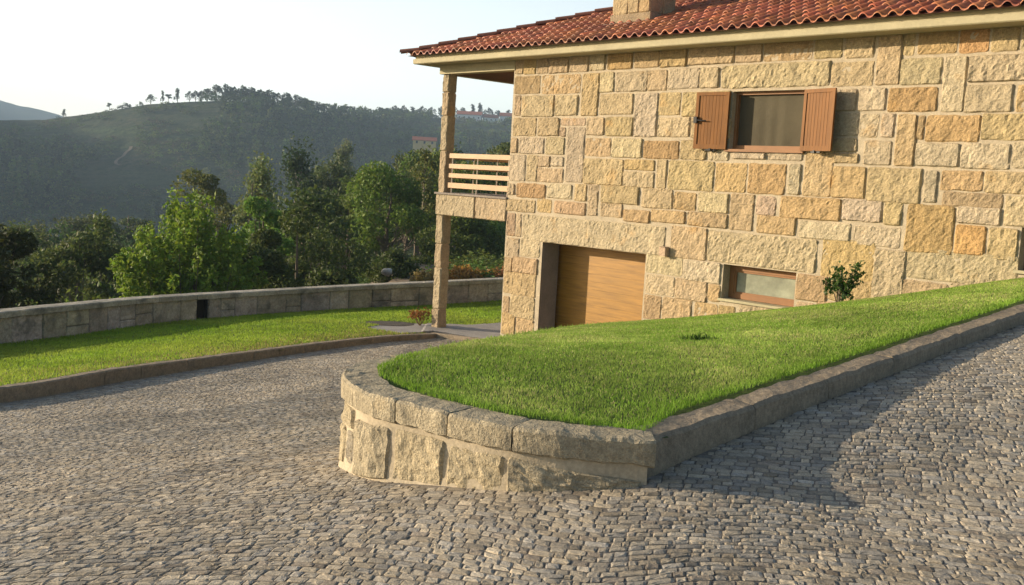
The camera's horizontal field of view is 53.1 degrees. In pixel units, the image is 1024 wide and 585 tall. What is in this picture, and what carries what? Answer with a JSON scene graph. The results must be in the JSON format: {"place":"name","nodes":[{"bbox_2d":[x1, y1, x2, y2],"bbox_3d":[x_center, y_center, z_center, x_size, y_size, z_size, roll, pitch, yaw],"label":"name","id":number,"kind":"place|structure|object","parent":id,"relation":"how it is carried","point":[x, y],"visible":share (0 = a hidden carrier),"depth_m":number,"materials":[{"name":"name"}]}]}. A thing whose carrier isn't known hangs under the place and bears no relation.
{"place":"outdoors","nodes":[
{"label":"outdoors","id":0,"kind":"place"},
{"bbox_2d":[0,100,62,119],"bbox_3d":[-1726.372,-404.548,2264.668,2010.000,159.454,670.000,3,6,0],"label":"distant mountain","id":1,"kind":"structure","parent":0,"point":[9,111],"depth_m":2322.55,"materials":[{"name":"blue"}]},
{"bbox_2d":[114,146,132,164],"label":"dirt track","id":2,"kind":"structure","parent":0,"point":[123,155],"depth_m":503.63,"materials":[{"name":"beige soil"}]},
{"bbox_2d":[0,299,501,385],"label":"lawn","id":3,"kind":"structure","parent":0,"point":[8,370],"depth_m":20.91,"materials":[{"name":"plant"}]},
{"bbox_2d":[0,333,436,402],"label":"stone kerb","id":4,"kind":"structure","parent":3,"relation":"on","point":[48,387],"depth_m":16.14,"materials":[{"name":"grey stone"}]},
{"bbox_2d":[0,277,502,343],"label":"boundary wall","id":5,"kind":"structure","parent":3,"relation":"on","point":[33,322],"depth_m":26.11,"materials":[{"name":"stone"}]},
{"bbox_2d":[362,321,414,325],"bbox_3d":[-2.895,0.738,24.503,1.400,0.032,0.889,3,6,0],"label":"planting pit","id":6,"kind":"object","parent":3,"relation":"on","point":[390,323],"visible":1,"depth_m":24.46,"materials":[{"name":"soil"}]},
{"bbox_2d":[399,0,1023,335],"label":"stone house","id":7,"kind":"structure","parent":3,"relation":"on","point":[664,159],"depth_m":17.78,"materials":[{"name":"stone"}]},
{"bbox_2d":[554,244,645,327],"bbox_3d":[1.916,0.226,21.004,0.060,2.440,3.350,-3,9,-43],"label":"garage door","id":8,"kind":"structure","parent":7,"relation":"in","point":[594,285],"depth_m":21.10,"materials":[{"name":"brown wood"}]},
{"bbox_2d":[717,265,795,308],"bbox_3d":[4.284,-0.098,17.655,0.330,0.644,1.505,-3,9,-43],"label":"basement window","id":9,"kind":"structure","parent":7,"relation":"in","point":[759,285],"depth_m":17.74,"materials":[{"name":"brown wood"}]},
{"bbox_2d":[724,90,804,152],"bbox_3d":[4.349,-2.891,17.360,0.255,1.033,1.560,-3,9,-43],"label":"upper window","id":10,"kind":"structure","parent":7,"relation":"in","point":[767,121],"depth_m":17.45,"materials":[{"name":"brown wood"}]},
{"bbox_2d":[1013,268,1023,273],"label":"basement window","id":11,"kind":"structure","parent":7,"relation":"in","point":[1014,271],"depth_m":14.36,"materials":[{"name":"white wood"}]},
{"bbox_2d":[0,101,511,380],"bbox_3d":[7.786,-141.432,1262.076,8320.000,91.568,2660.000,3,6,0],"label":"valley terrain","id":12,"kind":"structure","parent":0,"point":[99,173],"depth_m":516.63,"materials":[{"name":"green plant"}]},
{"bbox_2d":[2,219,38,300],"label":"valley tree","id":13,"kind":"object","parent":12,"relation":"on","point":[15,226],"visible":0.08,"depth_m":62.50,"materials":[{"name":"green plant"}]},
{"bbox_2d":[16,218,42,291],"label":"valley tree","id":14,"kind":"object","parent":12,"relation":"on","point":[30,229],"visible":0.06,"depth_m":71.39,"materials":[{"name":"green plant"}]},
{"bbox_2d":[0,223,68,308],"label":"broadleaf tree","id":15,"kind":"object","parent":12,"relation":"on","point":[11,250],"visible":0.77,"depth_m":26.99,"materials":[{"name":"green plant"}]},
{"bbox_2d":[17,232,54,302],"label":"valley tree","id":16,"kind":"object","parent":12,"relation":"on","point":[44,244],"visible":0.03,"depth_m":77.45,"materials":[{"name":"green plant"}]},
{"bbox_2d":[31,218,50,236],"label":"valley tree","id":17,"kind":"object","parent":12,"relation":"on","point":[39,226],"visible":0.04,"depth_m":119.34,"materials":[{"name":"green plant"}]},
{"bbox_2d":[16,245,71,303],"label":"valley tree","id":18,"kind":"object","parent":12,"relation":"on","point":[29,262],"visible":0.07,"depth_m":67.45,"materials":[{"name":"green plant"}]},
{"bbox_2d":[37,227,52,246],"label":"valley tree","id":19,"kind":"object","parent":12,"relation":"on","point":[46,236],"visible":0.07,"depth_m":86.79,"materials":[{"name":"green plant"}]},
{"bbox_2d":[43,221,77,250],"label":"valley tree","id":20,"kind":"object","parent":12,"relation":"on","point":[57,240],"visible":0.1,"depth_m":91.25,"materials":[{"name":"green plant"}]},
{"bbox_2d":[36,289,84,302],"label":"undergrowth bush","id":21,"kind":"object","parent":12,"relation":"on","point":[72,297],"depth_m":37.07,"materials":[{"name":"green plant"}]},
{"bbox_2d":[18,230,132,305],"bbox_3d":[-17.183,0.823,40.476,4.750,6.672,4.963,3,6,0],"label":"broadleaf tree","id":22,"kind":"object","parent":12,"relation":"on","point":[67,255],"visible":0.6,"depth_m":39.60,"materials":[{"name":"green plant"}]},
{"bbox_2d":[61,258,97,299],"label":"valley tree","id":23,"kind":"object","parent":12,"relation":"on","point":[85,276],"visible":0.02,"depth_m":64.22,"materials":[{"name":"green plant"}]},
{"bbox_2d":[61,283,109,301],"bbox_3d":[-11.146,1.082,27.937,3.028,2.838,2.786,8,8,38],"label":"shrub","id":24,"kind":"object","parent":12,"relation":"on","point":[93,296],"visible":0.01,"depth_m":27.49,"materials":[{"name":"green plant"}]},
{"bbox_2d":[43,211,130,246],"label":"umbrella pine","id":25,"kind":"object","parent":12,"relation":"on","point":[76,222],"visible":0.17,"depth_m":102.38,"materials":[{"name":"green plant"}]},
{"bbox_2d":[62,206,118,302],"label":"valley tree","id":26,"kind":"object","parent":12,"relation":"on","point":[101,231],"visible":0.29,"depth_m":47.84,"materials":[{"name":"green plant"}]},
{"bbox_2d":[68,222,126,299],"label":"valley tree","id":27,"kind":"object","parent":12,"relation":"on","point":[114,235],"visible":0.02,"depth_m":79.07,"materials":[{"name":"green plant"}]},
{"bbox_2d":[75,282,123,299],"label":"undergrowth bush","id":28,"kind":"object","parent":12,"relation":"on","point":[104,293],"depth_m":37.72,"materials":[{"name":"green plant"}]},
{"bbox_2d":[81,271,120,296],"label":"valley tree","id":29,"kind":"object","parent":12,"relation":"on","point":[92,280],"visible":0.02,"depth_m":60.66,"materials":[{"name":"green plant"}]},
{"bbox_2d":[111,215,155,251],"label":"umbrella pine","id":30,"kind":"object","parent":12,"relation":"on","point":[131,222],"visible":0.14,"depth_m":109.97,"materials":[{"name":"green plant"}]},
{"bbox_2d":[116,223,155,253],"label":"valley tree","id":31,"kind":"object","parent":12,"relation":"on","point":[132,242],"visible":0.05,"depth_m":83.97,"materials":[{"name":"green plant"}]},
{"bbox_2d":[145,94,155,104],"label":"skyline tree","id":32,"kind":"object","parent":12,"relation":"on","point":[150,97],"visible":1,"depth_m":588.17,"materials":[{"name":"green plant"}]},
{"bbox_2d":[173,88,179,102],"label":"skyline tree","id":33,"kind":"object","parent":12,"relation":"on","point":[177,90],"visible":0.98,"depth_m":587.62,"materials":[{"name":"green plant"}]},
{"bbox_2d":[105,187,268,318],"bbox_3d":[-10.484,-0.343,33.276,5.010,6.085,4.791,3,6,0],"label":"bushy tree","id":34,"kind":"object","parent":12,"relation":"on","point":[149,269],"visible":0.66,"depth_m":32.40,"materials":[{"name":"green plant"}]},
{"bbox_2d":[185,91,194,101],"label":"skyline tree","id":35,"kind":"object","parent":12,"relation":"on","point":[187,95],"visible":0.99,"depth_m":587.86,"materials":[{"name":"green plant"}]},
{"bbox_2d":[190,90,199,101],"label":"skyline tree","id":36,"kind":"object","parent":12,"relation":"on","point":[195,92],"visible":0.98,"depth_m":587.60,"materials":[{"name":"green plant"}]},
{"bbox_2d":[165,167,238,264],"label":"broadleaf tree","id":37,"kind":"object","parent":12,"relation":"on","point":[218,201],"visible":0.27,"depth_m":68.97,"materials":[{"name":"green plant"}]},
{"bbox_2d":[198,88,214,101],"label":"skyline tree","id":38,"kind":"object","parent":12,"relation":"on","point":[205,90],"visible":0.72,"depth_m":586.67,"materials":[{"name":"green plant"}]},
{"bbox_2d":[206,84,223,98],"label":"skyline tree","id":39,"kind":"object","parent":12,"relation":"on","point":[215,87],"visible":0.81,"depth_m":585.97,"materials":[{"name":"green plant"}]},
{"bbox_2d":[216,84,233,96],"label":"skyline tree","id":40,"kind":"object","parent":12,"relation":"on","point":[226,88],"visible":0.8,"depth_m":586.37,"materials":[{"name":"green plant"}]},
{"bbox_2d":[224,86,242,95],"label":"skyline tree","id":41,"kind":"object","parent":12,"relation":"on","point":[230,91],"visible":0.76,"depth_m":586.42,"materials":[{"name":"green plant"}]},
{"bbox_2d":[235,85,250,97],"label":"skyline tree","id":42,"kind":"object","parent":12,"relation":"on","point":[242,87],"visible":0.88,"depth_m":585.79,"materials":[{"name":"green plant"}]},
{"bbox_2d":[242,86,258,97],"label":"skyline tree","id":43,"kind":"object","parent":12,"relation":"on","point":[252,89],"visible":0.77,"depth_m":585.65,"materials":[{"name":"green plant"}]},
{"bbox_2d":[0,89,511,244],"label":"forest","id":44,"kind":"object","parent":12,"relation":"on","point":[400,118],"visible":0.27,"depth_m":525.52,"materials":[{"name":"green plant"}]},
{"bbox_2d":[216,196,295,282],"bbox_3d":[-10.370,0.067,41.443,3.495,8.001,3.661,3,6,0],"label":"broadleaf tree","id":45,"kind":"object","parent":12,"relation":"on","point":[269,218],"visible":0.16,"depth_m":40.59,"materials":[{"name":"green plant"}]},
{"bbox_2d":[229,150,284,254],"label":"broadleaf tree","id":46,"kind":"object","parent":12,"relation":"on","point":[241,216],"visible":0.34,"depth_m":65.75,"materials":[{"name":"green plant"}]},
{"bbox_2d":[264,89,277,100],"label":"skyline tree","id":47,"kind":"object","parent":12,"relation":"on","point":[269,91],"visible":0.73,"depth_m":594.80,"materials":[{"name":"green plant"}]},
{"bbox_2d":[271,92,286,101],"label":"skyline tree","id":48,"kind":"object","parent":12,"relation":"on","point":[278,97],"visible":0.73,"depth_m":598.96,"materials":[{"name":"green plant"}]},
{"bbox_2d":[281,92,294,103],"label":"skyline tree","id":49,"kind":"object","parent":12,"relation":"on","point":[288,95],"visible":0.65,"depth_m":603.24,"materials":[{"name":"green plant"}]},
{"bbox_2d":[291,94,303,106],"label":"skyline tree","id":50,"kind":"object","parent":12,"relation":"on","point":[296,97],"visible":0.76,"depth_m":613.02,"materials":[{"name":"green plant"}]},
{"bbox_2d":[272,131,329,225],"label":"broadleaf tree","id":51,"kind":"object","parent":12,"relation":"on","point":[296,165],"visible":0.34,"depth_m":91.34,"materials":[{"name":"green plant"}]},
{"bbox_2d":[236,205,375,288],"bbox_3d":[-7.868,0.070,37.137,4.387,6.476,4.956,7,7,31],"label":"broadleaf tree","id":52,"kind":"object","parent":12,"relation":"on","point":[297,271],"visible":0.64,"depth_m":37.08,"materials":[{"name":"green plant"}]},
{"bbox_2d":[254,183,362,272],"bbox_3d":[-10.384,-1.227,51.109,4.794,8.447,5.805,-3,9,-44],"label":"valley tree","id":53,"kind":"object","parent":12,"relation":"on","point":[310,203],"visible":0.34,"depth_m":50.84,"materials":[{"name":"green plant"}]},
{"bbox_2d":[309,158,329,190],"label":"valley tree","id":54,"kind":"object","parent":12,"relation":"on","point":[319,169],"visible":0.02,"depth_m":99.27,"materials":[{"name":"green plant"}]},
{"bbox_2d":[288,191,357,268],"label":"valley tree","id":55,"kind":"object","parent":12,"relation":"on","point":[313,193],"visible":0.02,"depth_m":64.25,"materials":[{"name":"green plant"}]},
{"bbox_2d":[308,150,351,266],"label":"tall pine","id":56,"kind":"object","parent":12,"relation":"on","point":[337,170],"visible":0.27,"depth_m":96.70,"materials":[{"name":"green plant"}]},
{"bbox_2d":[330,138,357,188],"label":"broadleaf tree","id":57,"kind":"object","parent":12,"relation":"on","point":[346,151],"visible":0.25,"depth_m":138.26,"materials":[{"name":"green plant"}]},
{"bbox_2d":[312,192,382,269],"bbox_3d":[-10.200,-2.272,62.316,4.080,7.846,4.805,5,7,19],"label":"broadleaf tree","id":58,"kind":"object","parent":12,"relation":"on","point":[344,204],"visible":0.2,"depth_m":61.86,"materials":[{"name":"green plant"}]},
{"bbox_2d":[307,170,389,222],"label":"valley tree","id":59,"kind":"object","parent":12,"relation":"on","point":[338,193],"visible":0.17,"depth_m":76.39,"materials":[{"name":"green plant"}]},
{"bbox_2d":[340,267,369,283],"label":"undergrowth bush","id":60,"kind":"object","parent":12,"relation":"on","point":[363,282],"visible":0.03,"depth_m":48.49,"materials":[{"name":"green plant"}]},
{"bbox_2d":[330,234,382,273],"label":"valley tree","id":61,"kind":"object","parent":12,"relation":"on","point":[372,254],"visible":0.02,"depth_m":67.46,"materials":[{"name":"green plant"}]},
{"bbox_2d":[345,160,451,254],"bbox_3d":[-7.210,-3.475,57.658,6.798,7.912,5.476,7,7,31],"label":"broadleaf tree","id":62,"kind":"object","parent":12,"relation":"on","point":[374,183],"visible":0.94,"depth_m":56.80,"materials":[{"name":"green plant"}]},
{"bbox_2d":[391,149,407,249],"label":"valley tree","id":63,"kind":"object","parent":12,"relation":"on","point":[396,161],"visible":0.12,"depth_m":98.22,"materials":[{"name":"green plant"}]},
{"bbox_2d":[390,228,412,249],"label":"valley tree","id":64,"kind":"object","parent":12,"relation":"on","point":[396,242],"visible":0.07,"depth_m":90.75,"materials":[{"name":"green plant"}]},
{"bbox_2d":[391,226,413,255],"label":"valley tree","id":65,"kind":"object","parent":12,"relation":"on","point":[404,241],"visible":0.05,"depth_m":85.00,"materials":[{"name":"green plant"}]},
{"bbox_2d":[376,149,435,257],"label":"valley tree","id":66,"kind":"object","parent":12,"relation":"on","point":[403,164],"visible":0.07,"depth_m":79.90,"materials":[{"name":"green plant"}]},
{"bbox_2d":[395,148,429,255],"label":"valley tree","id":67,"kind":"object","parent":12,"relation":"on","point":[418,252],"visible":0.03,"depth_m":93.90,"materials":[{"name":"green plant"}]},
{"bbox_2d":[394,143,439,258],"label":"valley tree","id":68,"kind":"object","parent":12,"relation":"on","point":[423,178],"visible":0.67,"depth_m":60.85,"materials":[{"name":"green plant"}]},
{"bbox_2d":[408,252,433,264],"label":"undergrowth bush","id":69,"kind":"object","parent":12,"relation":"on","point":[420,261],"visible":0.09,"depth_m":52.12,"materials":[{"name":"green plant"}]},
{"bbox_2d":[376,165,468,258],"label":"broadleaf tree","id":70,"kind":"object","parent":12,"relation":"on","point":[410,175],"visible":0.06,"depth_m":76.31,"materials":[{"name":"green plant"}]},
{"bbox_2d":[412,136,436,151],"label":"hamlet house","id":71,"kind":"structure","parent":12,"relation":"on","point":[419,143],"depth_m":511.86,"materials":[{"name":"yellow paint"}]},
{"bbox_2d":[417,183,461,246],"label":"valley tree","id":72,"kind":"object","parent":12,"relation":"on","point":[434,206],"visible":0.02,"depth_m":70.98,"materials":[{"name":"green plant"}]},
{"bbox_2d":[422,144,480,210],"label":"valley tree","id":73,"kind":"object","parent":12,"relation":"on","point":[437,154],"visible":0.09,"depth_m":76.02,"materials":[{"name":"green plant"}]},
{"bbox_2d":[440,141,466,242],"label":"valley tree","id":74,"kind":"object","parent":12,"relation":"on","point":[454,151],"visible":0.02,"depth_m":84.02,"materials":[{"name":"green plant"}]},
{"bbox_2d":[414,216,505,263],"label":"broadleaf tree","id":75,"kind":"object","parent":12,"relation":"on","point":[470,233],"visible":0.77,"depth_m":51.11,"materials":[{"name":"green plant"}]},
{"bbox_2d":[419,256,503,277],"bbox_3d":[-1.258,-0.814,42.960,5.081,1.437,4.801,6,7,24],"label":"undergrowth bush","id":76,"kind":"object","parent":12,"relation":"on","point":[479,267],"visible":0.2,"depth_m":42.42,"materials":[{"name":"green plant"}]},
{"bbox_2d":[429,250,495,264],"bbox_3d":[-1.975,-1.424,50.346,4.472,1.361,3.767,9,8,41],"label":"undergrowth bush","id":77,"kind":"object","parent":12,"relation":"on","point":[467,258],"visible":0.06,"depth_m":50.15,"materials":[{"name":"green plant"}]},
{"bbox_2d":[422,160,504,239],"bbox_3d":[-2.637,-4.087,58.494,4.707,7.637,5.734,8,8,35],"label":"valley tree","id":78,"kind":"object","parent":12,"relation":"on","point":[433,215],"visible":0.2,"depth_m":57.68,"materials":[{"name":"green plant"}]},
{"bbox_2d":[430,251,503,278],"bbox_3d":[-0.870,-1.143,46.249,5.301,1.470,4.970,6,7,24],"label":"undergrowth bush","id":79,"kind":"object","parent":12,"relation":"on","point":[484,261],"visible":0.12,"depth_m":45.91,"materials":[{"name":"green plant"}]},
{"bbox_2d":[456,111,482,121],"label":"hamlet house","id":80,"kind":"structure","parent":12,"relation":"on","point":[471,114],"depth_m":801.32,"materials":[{"name":"white paint"}]},
{"bbox_2d":[448,262,502,279],"bbox_3d":[-1.711,-0.633,41.316,2.508,1.252,3.904,8,8,38],"label":"dry shrub","id":81,"kind":"object","parent":12,"relation":"on","point":[464,272],"visible":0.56,"depth_m":40.77,"materials":[{"name":"brown plant"}]},
{"bbox_2d":[449,245,503,268],"bbox_3d":[-1.269,-1.428,48.440,4.546,1.579,5.175,-1,8,-33],"label":"undergrowth bush","id":82,"kind":"object","parent":12,"relation":"on","point":[464,257],"visible":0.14,"depth_m":48.22,"materials":[{"name":"green plant"}]},
{"bbox_2d":[478,103,482,111],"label":"skyline tree","id":83,"kind":"object","parent":12,"relation":"on","point":[480,107],"visible":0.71,"depth_m":834.23,"materials":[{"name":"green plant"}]},
{"bbox_2d":[455,142,510,182],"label":"broadleaf tree","id":84,"kind":"object","parent":12,"relation":"on","point":[499,146],"visible":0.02,"depth_m":81.80,"materials":[{"name":"green plant"}]},
{"bbox_2d":[463,164,505,259],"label":"valley tree","id":85,"kind":"object","parent":12,"relation":"on","point":[489,190],"visible":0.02,"depth_m":75.07,"materials":[{"name":"green plant"}]},
{"bbox_2d":[468,163,507,258],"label":"valley tree","id":86,"kind":"object","parent":12,"relation":"on","point":[498,182],"visible":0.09,"depth_m":61.00,"materials":[{"name":"green plant"}]},
{"bbox_2d":[483,107,492,114],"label":"skyline tree","id":87,"kind":"object","parent":12,"relation":"on","point":[489,112],"visible":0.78,"depth_m":834.65,"materials":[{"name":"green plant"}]},
{"bbox_2d":[482,114,498,122],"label":"hamlet house","id":88,"kind":"structure","parent":12,"relation":"on","point":[489,117],"depth_m":801.98,"materials":[{"name":"white paint"}]},
{"bbox_2d":[478,221,505,259],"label":"broadleaf tree","id":89,"kind":"object","parent":12,"relation":"on","point":[500,227],"visible":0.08,"depth_m":54.88,"materials":[{"name":"green plant"}]},
{"bbox_2d":[491,263,503,277],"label":"dry shrub","id":90,"kind":"object","parent":12,"relation":"on","point":[502,270],"visible":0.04,"depth_m":41.49,"materials":[{"name":"brown plant"}]},
{"bbox_2d":[498,142,509,185],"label":"valley tree","id":91,"kind":"object","parent":12,"relation":"on","point":[506,152],"visible":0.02,"depth_m":78.78,"materials":[{"name":"green plant"}]},
{"bbox_2d":[499,112,511,124],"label":"hamlet house","id":92,"kind":"structure","parent":12,"relation":"on","point":[502,116],"depth_m":805.92,"materials":[{"name":"white paint"}]},
{"bbox_2d":[0,0,612,118],"label":"sky","id":93,"kind":"structure","parent":0,"point":[78,57],"materials":[{"name":"white"}]},
{"bbox_2d":[367,263,434,283],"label":"earth bank","id":94,"kind":"structure","parent":0,"point":[397,279],"depth_m":43.32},
{"bbox_2d":[381,268,391,275],"bbox_3d":[-4.918,-0.792,40.191,0.436,0.322,0.422,3,6,0],"label":"boulder","id":95,"kind":"object","parent":94,"relation":"on","point":[386,271],"visible":1,"depth_m":40.05,"materials":[{"name":"grey stone"}]},
{"bbox_2d":[363,243,427,282],"bbox_3d":[-4.976,-1.136,43.961,2.659,1.994,2.703,0,7,-29],"label":"dark bush","id":96,"kind":"object","parent":94,"relation":"on","point":[398,263],"visible":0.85,"depth_m":43.84,"materials":[{"name":"green plant"}]},
{"bbox_2d":[409,267,434,281],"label":"dry shrub","id":97,"kind":"object","parent":94,"relation":"on","point":[422,275],"visible":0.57,"depth_m":39.87,"materials":[{"name":"brown plant"}]},
{"bbox_2d":[368,323,500,338],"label":"porch paving","id":98,"kind":"structure","parent":0,"point":[483,330],"depth_m":23.87,"materials":[{"name":"grey stone"}]},
{"bbox_2d":[408,307,431,325],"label":"dry plant","id":99,"kind":"object","parent":98,"relation":"on","point":[419,314],"visible":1,"depth_m":24.30,"materials":[{"name":"brown plant"}]},
{"bbox_2d":[432,332,479,340],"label":"stone kerb","id":100,"kind":"structure","parent":98,"relation":"on","point":[448,336],"depth_m":23.08,"materials":[{"name":"beige stone"}]},
{"bbox_2d":[0,324,1023,584],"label":"driveway","id":101,"kind":"structure","parent":0,"point":[230,474],"depth_m":5.59,"materials":[{"name":"stone"}]},
{"bbox_2d":[338,354,655,491],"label":"retaining wall","id":102,"kind":"structure","parent":101,"relation":"on","point":[391,433],"depth_m":5.80,"materials":[{"name":"stone"}]},
{"bbox_2d":[632,304,1023,477],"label":"stone kerb","id":103,"kind":"structure","parent":101,"relation":"on","point":[694,433],"depth_m":6.91,"materials":[{"name":"grey stone"}]},
{"bbox_2d":[377,277,1023,437],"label":"raised lawn","id":104,"kind":"structure","parent":0,"point":[741,392],"depth_m":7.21,"materials":[{"name":"plant"}]},
{"bbox_2d":[427,321,619,350],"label":"bank grass","id":105,"kind":"structure","parent":104,"relation":"on","point":[513,334],"depth_m":10.44,"materials":[{"name":"green plant"}]},
{"bbox_2d":[677,333,716,340],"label":"grass tuft","id":106,"kind":"object","parent":104,"relation":"on","point":[695,337],"visible":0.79,"depth_m":9.14,"materials":[{"name":"green plant"}]},
{"bbox_2d":[822,260,866,301],"bbox_3d":[4.680,-0.153,14.537,0.346,0.695,0.708,-3,9,-42],"label":"garden shrub","id":107,"kind":"object","parent":104,"relation":"on","point":[840,285],"visible":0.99,"depth_m":14.47,"materials":[{"name":"green plant"}]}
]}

